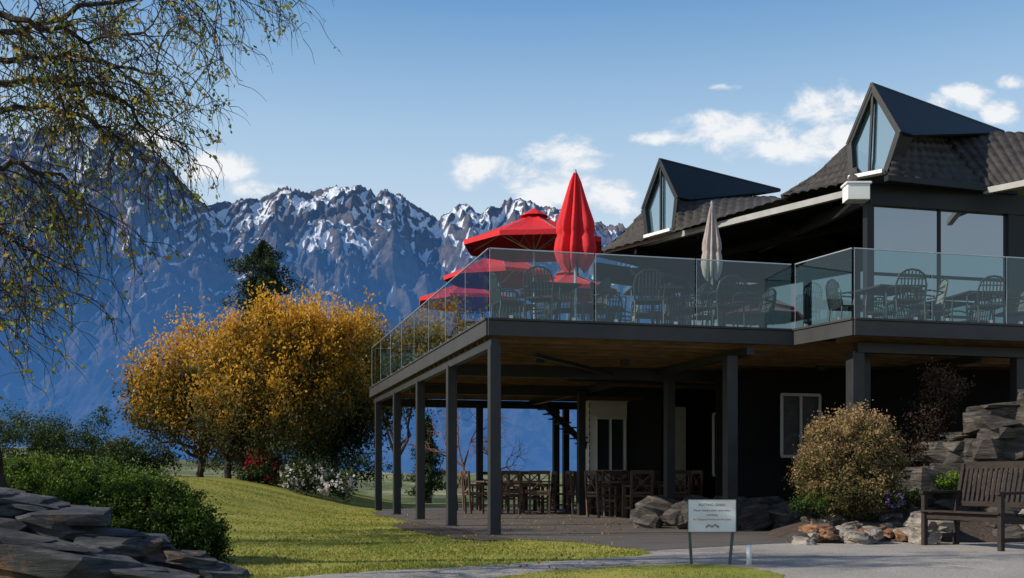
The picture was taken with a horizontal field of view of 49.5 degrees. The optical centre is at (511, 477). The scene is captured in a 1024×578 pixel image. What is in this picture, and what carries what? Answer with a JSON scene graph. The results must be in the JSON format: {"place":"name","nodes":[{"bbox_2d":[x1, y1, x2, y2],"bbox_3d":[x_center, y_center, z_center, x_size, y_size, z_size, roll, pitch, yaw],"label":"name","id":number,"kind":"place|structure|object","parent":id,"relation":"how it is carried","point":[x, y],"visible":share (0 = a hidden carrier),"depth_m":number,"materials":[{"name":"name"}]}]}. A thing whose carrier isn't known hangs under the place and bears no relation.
{"place":"outdoors","nodes":[
{"label":"outdoors","id":0,"kind":"place"},
{"bbox_2d":[0,124,679,473],"bbox_3d":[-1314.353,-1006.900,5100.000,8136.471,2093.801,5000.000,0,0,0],"label":"mountain range","id":1,"kind":"structure","parent":0,"point":[399,251],"depth_m":4873.05,"materials":[{"name":"stone"}]},
{"bbox_2d":[1,447,781,577],"bbox_3d":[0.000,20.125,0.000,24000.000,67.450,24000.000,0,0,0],"label":"ground","id":2,"kind":"structure","parent":0,"point":[366,493],"depth_m":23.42,"materials":[{"name":"green plant"}]},
{"bbox_2d":[0,399,116,468],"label":"dark shrub","id":3,"kind":"object","parent":2,"relation":"on","point":[51,439],"visible":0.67,"depth_m":37.77,"materials":[{"name":"green plant"}]},
{"bbox_2d":[1,444,238,563],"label":"green hedge","id":4,"kind":"object","parent":2,"relation":"on","point":[143,501],"visible":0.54,"depth_m":10.86,"materials":[{"name":"green plant"}]},
{"bbox_2d":[101,429,140,453],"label":"shrub","id":5,"kind":"object","parent":2,"relation":"on","point":[124,439],"visible":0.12,"depth_m":34.91,"materials":[{"name":"green plant"}]},
{"bbox_2d":[0,487,250,577],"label":"schist rock outcrop","id":6,"kind":"object","parent":2,"relation":"on","point":[43,536],"visible":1,"depth_m":8.97,"materials":[{"name":"stone"}]},
{"bbox_2d":[73,403,186,476],"bbox_3d":[-12.677,-1.196,36.513,3.148,3.033,9.523,0,0,-23],"label":"dark shrub","id":7,"kind":"object","parent":2,"relation":"on","point":[127,450],"visible":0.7,"depth_m":33.52,"materials":[{"name":"green plant"}]},
{"bbox_2d":[0,0,340,487],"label":"overhanging birch tree","id":8,"kind":"object","parent":2,"relation":"on","point":[64,25],"visible":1,"depth_m":9.44,"materials":[{"name":"green plant"}]},
{"bbox_2d":[102,295,281,477],"bbox_3d":[-9.258,-2.523,32.760,5.518,5.829,4.292,0,0,0],"label":"autumn tree","id":9,"kind":"object","parent":2,"relation":"on","point":[162,401],"visible":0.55,"depth_m":32.43,"materials":[{"name":"yellow plant"}]},
{"bbox_2d":[129,239,363,476],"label":"conifer tree","id":10,"kind":"object","parent":2,"relation":"on","point":[262,256],"visible":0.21,"depth_m":45.65,"materials":[{"name":"green plant"}]},
{"bbox_2d":[233,444,287,487],"bbox_3d":[-7.024,-0.186,31.028,1.753,1.664,1.451,0,0,0],"label":"red flower shrub","id":11,"kind":"object","parent":2,"relation":"on","point":[269,477],"visible":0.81,"depth_m":30.76,"materials":[{"name":"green plant"}]},
{"bbox_2d":[180,272,384,478],"bbox_3d":[-6.252,-2.680,30.974,5.820,6.197,4.573,0,0,0],"label":"autumn tree","id":12,"kind":"object","parent":2,"relation":"on","point":[305,343],"visible":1,"depth_m":30.34,"materials":[{"name":"yellow plant"}]},
{"bbox_2d":[236,438,392,488],"bbox_3d":[-6.381,-0.614,36.912,4.864,2.057,2.941,0,0,11],"label":"dark shrub","id":13,"kind":"object","parent":2,"relation":"on","point":[358,469],"visible":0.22,"depth_m":36.90,"materials":[{"name":"green plant"}]},
{"bbox_2d":[276,453,367,502],"bbox_3d":[-5.100,0.068,29.666,2.618,1.472,1.862,0,0,33],"label":"white flower shrub","id":14,"kind":"object","parent":2,"relation":"on","point":[302,481],"visible":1,"depth_m":29.49,"materials":[{"name":"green plant"}]},
{"bbox_2d":[287,290,413,488],"bbox_3d":[-4.947,-2.765,34.076,4.186,6.233,4.060,0,0,0],"label":"autumn tree","id":15,"kind":"object","parent":2,"relation":"on","point":[352,439],"visible":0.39,"depth_m":33.62,"materials":[{"name":"orange plant"}]},
{"bbox_2d":[353,304,454,487],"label":"autumn tree","id":16,"kind":"object","parent":2,"relation":"on","point":[413,340],"visible":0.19,"depth_m":41.73,"materials":[{"name":"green plant"}]},
{"bbox_2d":[192,484,621,569],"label":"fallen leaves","id":17,"kind":"object","parent":2,"relation":"on","point":[474,559],"visible":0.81,"depth_m":14.54,"materials":[{"name":"plant"}]},
{"bbox_2d":[402,415,445,502],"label":"conifer tree","id":18,"kind":"object","parent":2,"relation":"on","point":[433,474],"visible":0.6,"depth_m":44.81,"materials":[{"name":"green plant"}]},
{"bbox_2d":[392,522,514,540],"bbox_3d":[-1.229,0.838,17.769,0.937,0.001,6.393,0,0,-17],"label":"worn earth strip","id":19,"kind":"object","parent":2,"relation":"on","point":[454,533],"visible":0.93,"depth_m":17.20,"materials":[{"name":"soil"}]},
{"bbox_2d":[402,408,512,483],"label":"bare tree","id":20,"kind":"object","parent":2,"relation":"on","point":[462,465],"visible":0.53,"depth_m":40.25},
{"bbox_2d":[468,433,537,478],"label":"bare tree","id":21,"kind":"object","parent":2,"relation":"on","point":[486,453],"visible":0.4,"depth_m":43.03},
{"bbox_2d":[496,533,836,550],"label":"asphalt lane","id":22,"kind":"structure","parent":2,"relation":"on","point":[646,542],"depth_m":15.06,"materials":[{"name":"asphalt"}]},
{"bbox_2d":[629,495,1023,544],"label":"rock garden","id":23,"kind":"object","parent":2,"relation":"on","point":[754,514],"visible":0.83,"depth_m":15.12,"materials":[{"name":"stone"}]},
{"bbox_2d":[784,485,930,522],"bbox_3d":[4.693,0.383,15.063,2.033,0.563,0.712,0,0,-8],"label":"green groundcover plant","id":24,"kind":"object","parent":23,"relation":"on","point":[803,508],"visible":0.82,"depth_m":15.01,"materials":[{"name":"green plant"}]},
{"bbox_2d":[879,487,906,515],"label":"purple flower plant","id":25,"kind":"object","parent":23,"relation":"on","point":[896,500],"visible":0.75,"depth_m":14.90,"materials":[{"name":"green plant"}]},
{"bbox_2d":[894,389,1023,511],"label":"stone outcrop","id":26,"kind":"object","parent":2,"relation":"on","point":[999,434],"visible":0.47,"depth_m":16.17,"materials":[{"name":"stone"}]},
{"bbox_2d":[895,357,975,466],"bbox_3d":[6.448,-0.842,16.943,0.994,1.951,1.074,0,0,-41],"label":"dry brown shrub","id":27,"kind":"object","parent":26,"relation":"on","point":[935,403],"visible":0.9,"depth_m":16.83,"materials":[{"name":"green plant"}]},
{"bbox_2d":[0,0,1023,227],"label":"sky","id":28,"kind":"structure","parent":0,"point":[441,105],"materials":[{"name":"blue"}]},
{"bbox_2d":[372,507,770,535],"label":"patio","id":29,"kind":"structure","parent":0,"point":[550,522],"depth_m":20.21,"materials":[{"name":"concrete"}]},
{"bbox_2d":[457,471,480,510],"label":"wooden chair","id":30,"kind":"object","parent":29,"relation":"on","point":[460,481],"visible":0.58,"depth_m":27.73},
{"bbox_2d":[462,471,487,513],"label":"wooden chair","id":31,"kind":"object","parent":29,"relation":"on","point":[468,484],"visible":0.8,"depth_m":25.57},
{"bbox_2d":[475,481,534,510],"bbox_3d":[-0.105,0.462,28.158,1.500,0.752,0.900,0,0,-17],"label":"wooden table","id":32,"kind":"object","parent":29,"relation":"on","point":[526,504],"visible":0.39,"depth_m":28.28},
{"bbox_2d":[502,474,508,512],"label":"wooden chair","id":33,"kind":"object","parent":29,"relation":"on","point":[507,503],"visible":0.18,"depth_m":26.17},
{"bbox_2d":[501,471,521,514],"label":"wooden chair","id":34,"kind":"object","parent":29,"relation":"on","point":[513,492],"visible":0.73,"depth_m":24.98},
{"bbox_2d":[502,474,522,509],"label":"wooden chair","id":35,"kind":"object","parent":29,"relation":"on","point":[512,489],"visible":0.12,"depth_m":28.97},
{"bbox_2d":[486,481,555,513],"bbox_3d":[0.189,0.462,25.857,1.500,0.752,0.900,0,0,-9],"label":"wooden table","id":36,"kind":"object","parent":29,"relation":"on","point":[526,483],"visible":0.52,"depth_m":25.52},
{"bbox_2d":[518,474,537,510],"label":"wooden chair","id":37,"kind":"object","parent":29,"relation":"on","point":[536,502],"visible":0.2,"depth_m":27.83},
{"bbox_2d":[521,471,540,512],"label":"wooden chair","id":38,"kind":"object","parent":29,"relation":"on","point":[523,490],"visible":0.46,"depth_m":26.70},
{"bbox_2d":[529,471,549,514],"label":"wooden chair","id":39,"kind":"object","parent":29,"relation":"on","point":[539,492],"visible":1,"depth_m":25.05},
{"bbox_2d":[537,471,557,509],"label":"wooden chair","id":40,"kind":"object","parent":29,"relation":"on","point":[553,473],"visible":0.34,"depth_m":28.46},
{"bbox_2d":[550,471,575,513],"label":"wooden chair","id":41,"kind":"object","parent":29,"relation":"on","point":[573,479],"visible":0.51,"depth_m":25.80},
{"bbox_2d":[568,472,576,510],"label":"wooden chair","id":42,"kind":"object","parent":29,"relation":"on","point":[575,492],"visible":0.15,"depth_m":27.43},
{"bbox_2d":[565,471,591,514],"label":"wooden chair","id":43,"kind":"object","parent":29,"relation":"on","point":[568,482],"visible":0.67,"depth_m":25.09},
{"bbox_2d":[588,471,608,504],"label":"wooden chair","id":44,"kind":"object","parent":29,"relation":"on","point":[600,473],"visible":0.25,"depth_m":26.30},
{"bbox_2d":[584,470,617,517],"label":"wooden chair","id":45,"kind":"object","parent":29,"relation":"on","point":[596,488],"visible":0.98,"depth_m":23.34,"materials":[{"name":"wood"}]},
{"bbox_2d":[587,481,637,513],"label":"wooden table","id":46,"kind":"object","parent":29,"relation":"on","point":[593,499],"visible":0.17,"depth_m":25.70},
{"bbox_2d":[601,471,629,514],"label":"wooden chair","id":47,"kind":"object","parent":29,"relation":"on","point":[628,489],"visible":0.41,"depth_m":24.68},
{"bbox_2d":[602,470,629,515],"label":"wooden chair","id":48,"kind":"object","parent":29,"relation":"on","point":[605,472],"visible":0.42,"depth_m":24.42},
{"bbox_2d":[624,470,653,517],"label":"wooden chair","id":49,"kind":"object","parent":29,"relation":"on","point":[641,482],"visible":0.85,"depth_m":22.80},
{"bbox_2d":[603,481,684,517],"bbox_3d":[2.809,0.462,23.754,1.500,0.752,0.900,0,0,-18],"label":"wooden table","id":50,"kind":"object","parent":29,"relation":"on","point":[622,487],"visible":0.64,"depth_m":23.43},
{"bbox_2d":[634,471,657,507],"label":"wooden chair","id":51,"kind":"object","parent":29,"relation":"on","point":[642,489],"visible":0.22,"depth_m":24.65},
{"bbox_2d":[633,471,659,505],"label":"wooden chair","id":52,"kind":"object","parent":29,"relation":"on","point":[657,473],"visible":0.27,"depth_m":24.80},
{"bbox_2d":[658,470,690,499],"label":"wooden chair","id":53,"kind":"object","parent":29,"relation":"on","point":[679,482],"visible":0.46,"depth_m":23.11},
{"bbox_2d":[679,470,703,500],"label":"wooden chair","id":54,"kind":"object","parent":29,"relation":"on","point":[701,476],"visible":0.53,"depth_m":24.04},
{"bbox_2d":[369,82,1023,534],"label":"clubhouse","id":55,"kind":"structure","parent":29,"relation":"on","point":[895,186],"depth_m":20.02,"materials":[{"name":"paint"}]},
{"bbox_2d":[418,329,444,355],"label":"metal chair","id":56,"kind":"object","parent":55,"relation":"on","point":[422,339],"visible":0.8,"depth_m":23.85,"materials":[{"name":"metal"}]},
{"bbox_2d":[419,285,514,320],"bbox_3d":[-1.120,-3.717,28.000,2.402,2.845,2.402,0,0,39],"label":"red umbrella","id":57,"kind":"object","parent":55,"relation":"on","point":[467,298],"visible":0.48,"depth_m":28.35,"materials":[{"name":"fabric"}]},
{"bbox_2d":[454,297,485,332],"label":"metal chair","id":58,"kind":"object","parent":55,"relation":"on","point":[461,322],"visible":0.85,"depth_m":19.54,"materials":[{"name":"metal"}]},
{"bbox_2d":[444,258,553,289],"bbox_3d":[-0.265,-3.783,25.000,2.356,2.975,2.356,0,0,-28],"label":"red umbrella","id":59,"kind":"object","parent":55,"relation":"on","point":[474,275],"visible":0.55,"depth_m":25.34,"materials":[{"name":"fabric"}]},
{"bbox_2d":[487,273,526,318],"bbox_3d":[-0.086,-2.746,17.421,0.538,0.904,0.504,0,0,-19],"label":"metal chair","id":60,"kind":"object","parent":55,"relation":"on","point":[495,296],"visible":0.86,"depth_m":17.30,"materials":[{"name":"metal"}]},
{"bbox_2d":[493,288,523,317],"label":"metal chair","id":61,"kind":"object","parent":55,"relation":"on","point":[506,309],"visible":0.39,"depth_m":18.79,"materials":[{"name":"metal"}]},
{"bbox_2d":[483,303,535,314],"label":"deck table","id":62,"kind":"object","parent":55,"relation":"on","point":[529,306],"visible":0.18,"depth_m":19.64,"materials":[{"name":"metal"}]},
{"bbox_2d":[464,205,601,318],"bbox_3d":[0.420,-3.717,21.000,2.541,2.845,2.541,0,0,-40],"label":"red umbrella","id":63,"kind":"object","parent":55,"relation":"on","point":[533,229],"visible":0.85,"depth_m":21.42,"materials":[{"name":"fabric"}]},
{"bbox_2d":[522,266,560,319],"bbox_3d":[0.454,-2.746,16.991,0.504,0.904,0.538,0,0,18],"label":"metal chair","id":64,"kind":"object","parent":55,"relation":"on","point":[552,298],"visible":0.98,"depth_m":16.82,"materials":[{"name":"metal"}]},
{"bbox_2d":[530,298,558,319],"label":"metal chair","id":65,"kind":"object","parent":55,"relation":"on","point":[555,316],"visible":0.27,"depth_m":19.57,"materials":[{"name":"metal"}]},
{"bbox_2d":[519,281,581,319],"bbox_3d":[0.603,-2.660,17.591,0.800,0.730,0.800,0,0,-14],"label":"deck table","id":66,"kind":"object","parent":55,"relation":"on","point":[567,287],"visible":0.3,"depth_m":17.56,"materials":[{"name":"metal"}]},
{"bbox_2d":[534,302,570,319],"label":"metal chair","id":67,"kind":"object","parent":55,"relation":"on","point":[538,312],"visible":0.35,"depth_m":19.72,"materials":[{"name":"metal"}]},
{"bbox_2d":[544,290,578,319],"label":"metal chair","id":68,"kind":"object","parent":55,"relation":"on","point":[562,310],"visible":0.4,"depth_m":18.38,"materials":[{"name":"metal"}]},
{"bbox_2d":[520,269,616,319],"bbox_3d":[1.226,-3.493,24.500,2.033,2.395,2.033,0,0,-6],"label":"red umbrella","id":69,"kind":"object","parent":55,"relation":"on","point":[562,276],"visible":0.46,"depth_m":24.37,"materials":[{"name":"fabric"}]},
{"bbox_2d":[554,169,596,319],"bbox_3d":[1.002,-3.590,17.605,0.676,2.590,0.654,0,0,0],"label":"closed red umbrella","id":70,"kind":"object","parent":55,"relation":"on","point":[575,227],"visible":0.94,"depth_m":17.46,"materials":[{"name":"fabric"}]},
{"bbox_2d":[572,308,604,319],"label":"deck table","id":71,"kind":"object","parent":55,"relation":"on","point":[579,311],"visible":0.2,"depth_m":19.96,"materials":[{"name":"metal"}]},
{"bbox_2d":[570,278,610,321],"bbox_3d":[1.265,-2.746,17.713,0.538,0.904,0.504,0,0,-21],"label":"metal chair","id":72,"kind":"object","parent":55,"relation":"on","point":[603,289],"visible":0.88,"depth_m":17.67,"materials":[{"name":"metal"}]},
{"bbox_2d":[587,293,622,321],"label":"metal chair","id":73,"kind":"object","parent":55,"relation":"on","point":[612,313],"visible":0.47,"depth_m":19.19,"materials":[{"name":"metal"}]},
{"bbox_2d":[589,281,626,321],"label":"metal chair","id":74,"kind":"object","parent":55,"relation":"on","point":[618,308],"visible":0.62,"depth_m":17.98,"materials":[{"name":"metal"}]},
{"bbox_2d":[597,419,623,469],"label":"lower windows","id":75,"kind":"structure","parent":55,"relation":"in","point":[602,424],"depth_m":27.09,"materials":[{"name":"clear glass"}]},
{"bbox_2d":[606,305,637,322],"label":"metal chair","id":76,"kind":"object","parent":55,"relation":"on","point":[629,312],"visible":0.24,"depth_m":20.05,"materials":[{"name":"metal"}]},
{"bbox_2d":[631,269,665,323],"bbox_3d":[2.108,-2.746,17.256,0.504,0.904,0.538,0,0,-1],"label":"metal chair","id":77,"kind":"object","parent":55,"relation":"on","point":[648,301],"visible":0.94,"depth_m":17.06,"materials":[{"name":"metal"}]},
{"bbox_2d":[636,296,666,323],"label":"metal chair","id":78,"kind":"object","parent":55,"relation":"on","point":[643,313],"visible":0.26,"depth_m":18.71,"materials":[{"name":"metal"}]},
{"bbox_2d":[623,286,683,322],"bbox_3d":[2.272,-2.660,17.926,0.800,0.730,0.800,0,0,-7],"label":"deck table","id":79,"kind":"object","parent":55,"relation":"on","point":[670,290],"visible":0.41,"depth_m":17.89,"materials":[{"name":"metal"}]},
{"bbox_2d":[629,312,681,323],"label":"deck table","id":80,"kind":"object","parent":55,"relation":"on","point":[657,319],"visible":0.18,"depth_m":20.60,"materials":[{"name":"metal"}]},
{"bbox_2d":[647,173,673,232],"bbox_3d":[3.036,-5.618,22.371,0.005,1.448,0.926,0,0,-37],"label":"far dormer window","id":81,"kind":"structure","parent":55,"relation":"in","point":[653,209],"depth_m":22.44,"materials":[{"name":"clear glass"}]},
{"bbox_2d":[664,298,686,324],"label":"metal chair","id":82,"kind":"object","parent":55,"relation":"on","point":[682,318],"visible":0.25,"depth_m":19.85,"materials":[{"name":"metal"}]},
{"bbox_2d":[675,407,685,498],"bbox_3d":[3.755,-0.450,25.215,0.400,2.300,0.040,0,0,-15],"label":"cream door","id":83,"kind":"structure","parent":55,"relation":"in","point":[680,412],"depth_m":25.21,"materials":[{"name":"paint"}]},
{"bbox_2d":[665,283,703,324],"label":"metal chair","id":84,"kind":"object","parent":55,"relation":"on","point":[668,301],"visible":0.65,"depth_m":18.22,"materials":[{"name":"metal"}]},
{"bbox_2d":[673,283,713,325],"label":"metal chair","id":85,"kind":"object","parent":55,"relation":"on","point":[690,308],"visible":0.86,"depth_m":18.13,"materials":[{"name":"metal"}]},
{"bbox_2d":[687,294,719,325],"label":"metal chair","id":86,"kind":"object","parent":55,"relation":"on","point":[699,317],"visible":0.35,"depth_m":19.12,"materials":[{"name":"metal"}]},
{"bbox_2d":[701,201,722,325],"bbox_3d":[3.276,-3.415,18.200,0.450,2.240,0.450,0,0,0],"label":"closed beige umbrella","id":87,"kind":"object","parent":55,"relation":"on","point":[711,246],"visible":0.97,"depth_m":18.13,"materials":[{"name":"fabric"}]},
{"bbox_2d":[691,291,753,325],"bbox_3d":[3.479,-2.660,18.450,0.800,0.730,0.800,0,0,-13],"label":"deck table","id":88,"kind":"object","parent":55,"relation":"on","point":[719,299],"visible":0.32,"depth_m":18.38,"materials":[{"name":"metal"}]},
{"bbox_2d":[707,275,746,326],"bbox_3d":[3.437,-2.746,17.777,0.504,0.904,0.538,0,0,-11],"label":"metal chair","id":89,"kind":"object","parent":55,"relation":"on","point":[724,306],"visible":0.92,"depth_m":17.60,"materials":[{"name":"metal"}]},
{"bbox_2d":[737,288,776,326],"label":"metal chair","id":90,"kind":"object","parent":55,"relation":"on","point":[760,313],"visible":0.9,"depth_m":18.65,"materials":[{"name":"metal"}]},
{"bbox_2d":[688,258,862,328],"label":"upper windows","id":91,"kind":"structure","parent":55,"relation":"in","point":[788,311],"depth_m":23.37,"materials":[{"name":"clear glass"}]},
{"bbox_2d":[780,393,820,457],"bbox_3d":[5.071,-0.910,19.494,0.796,1.130,0.060,0,0,-15],"label":"bedroom window frame","id":92,"kind":"structure","parent":55,"relation":"in","point":[800,395],"depth_m":19.46,"materials":[{"name":"paint"}]},
{"bbox_2d":[825,279,867,321],"bbox_3d":[5.384,-2.746,17.930,0.538,0.904,0.504,0,0,-9],"label":"metal chair","id":93,"kind":"object","parent":55,"relation":"on","point":[835,287],"visible":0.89,"depth_m":17.84,"materials":[{"name":"metal"}]},
{"bbox_2d":[853,99,894,173],"bbox_3d":[6.085,-5.788,18.576,0.032,1.466,0.956,0,0,-36],"label":"dormer window","id":94,"kind":"structure","parent":55,"relation":"in","point":[883,132],"depth_m":18.61,"materials":[{"name":"clear glass"}]},
{"bbox_2d":[867,297,894,318],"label":"metal chair","id":95,"kind":"object","parent":55,"relation":"on","point":[891,312],"visible":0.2,"depth_m":18.35,"materials":[{"name":"metal"}]},
{"bbox_2d":[849,284,920,317],"bbox_3d":[6.008,-2.660,17.873,0.800,0.730,0.800,0,0,-19],"label":"deck table","id":96,"kind":"object","parent":55,"relation":"on","point":[877,290],"visible":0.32,"depth_m":17.79,"materials":[{"name":"metal"}]},
{"bbox_2d":[885,268,927,319],"bbox_3d":[6.112,-2.746,17.218,0.504,0.904,0.538,0,0,-2],"label":"metal chair","id":97,"kind":"object","parent":55,"relation":"on","point":[913,301],"visible":0.95,"depth_m":17.03,"materials":[{"name":"metal"}]},
{"bbox_2d":[908,278,947,320],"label":"metal chair","id":98,"kind":"object","parent":55,"relation":"on","point":[941,290],"visible":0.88,"depth_m":17.72,"materials":[{"name":"metal"}]},
{"bbox_2d":[915,286,953,320],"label":"metal chair","id":99,"kind":"object","parent":55,"relation":"on","point":[931,313],"visible":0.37,"depth_m":18.36,"materials":[{"name":"metal"}]},
{"bbox_2d":[946,302,971,321],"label":"metal chair","id":100,"kind":"object","parent":55,"relation":"on","point":[948,315],"visible":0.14,"depth_m":18.88,"materials":[{"name":"metal"}]},
{"bbox_2d":[945,290,1013,321],"bbox_3d":[7.724,-2.660,18.427,0.800,0.730,0.800,0,0,-10],"label":"deck table","id":101,"kind":"object","parent":55,"relation":"on","point":[962,297],"visible":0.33,"depth_m":18.38,"materials":[{"name":"metal"}]},
{"bbox_2d":[966,275,1008,322],"bbox_3d":[7.618,-2.746,17.791,0.504,0.904,0.538,0,0,0],"label":"metal chair","id":102,"kind":"object","parent":55,"relation":"on","point":[988,306],"visible":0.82,"depth_m":17.61,"materials":[{"name":"metal"}]},
{"bbox_2d":[992,289,1023,323],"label":"metal chair","id":103,"kind":"object","parent":55,"relation":"on","point":[1017,312],"visible":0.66,"depth_m":18.67,"materials":[{"name":"metal"}]},
{"bbox_2d":[285,508,1023,577],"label":"driveway","id":104,"kind":"structure","parent":0,"point":[834,559],"depth_m":11.04,"materials":[{"name":"concrete"}]},
{"bbox_2d":[497,564,783,577],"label":"grass verge","id":105,"kind":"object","parent":104,"relation":"on","point":[762,573],"depth_m":9.81,"materials":[{"name":"plant"}]},
{"bbox_2d":[688,499,736,563],"bbox_3d":[1.941,0.536,10.794,0.474,0.651,0.050,0,0,0],"label":"putting green sign","id":106,"kind":"object","parent":104,"relation":"on","point":[712,515],"visible":1,"depth_m":10.77,"materials":[{"name":"white paint"}]},
{"bbox_2d":[746,545,751,564],"bbox_3d":[2.286,0.750,10.704,0.052,0.200,0.052,0,0,0],"label":"white marker post","id":107,"kind":"object","parent":104,"relation":"on","point":[748,554],"visible":1,"depth_m":10.68,"materials":[{"name":"paint"}]},
{"bbox_2d":[762,507,996,542],"bbox_3d":[6.300,0.645,16.200,5.382,0.429,3.618,0,0,0],"label":"garden bed","id":108,"kind":"object","parent":104,"relation":"on","point":[975,531],"visible":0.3,"depth_m":14.82,"materials":[{"name":"soil"}]},
{"bbox_2d":[781,398,916,523],"bbox_3d":[4.647,-0.193,15.377,1.772,1.944,1.762,0,0,42],"label":"golden bush","id":109,"kind":"object","parent":108,"relation":"on","point":[857,470],"visible":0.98,"depth_m":15.02,"materials":[{"name":"beige plant"}]},
{"bbox_2d":[928,468,973,496],"bbox_3d":[6.016,0.072,15.104,0.586,0.404,0.621,0,0,0],"label":"yellow green shrub","id":110,"kind":"object","parent":108,"relation":"on","point":[942,483],"visible":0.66,"depth_m":15.01,"materials":[{"name":"green plant"}]},
{"bbox_2d":[919,461,1023,550],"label":"park bench","id":111,"kind":"object","parent":104,"relation":"on","point":[1001,517],"visible":1,"depth_m":13.57,"materials":[{"name":"wood"}]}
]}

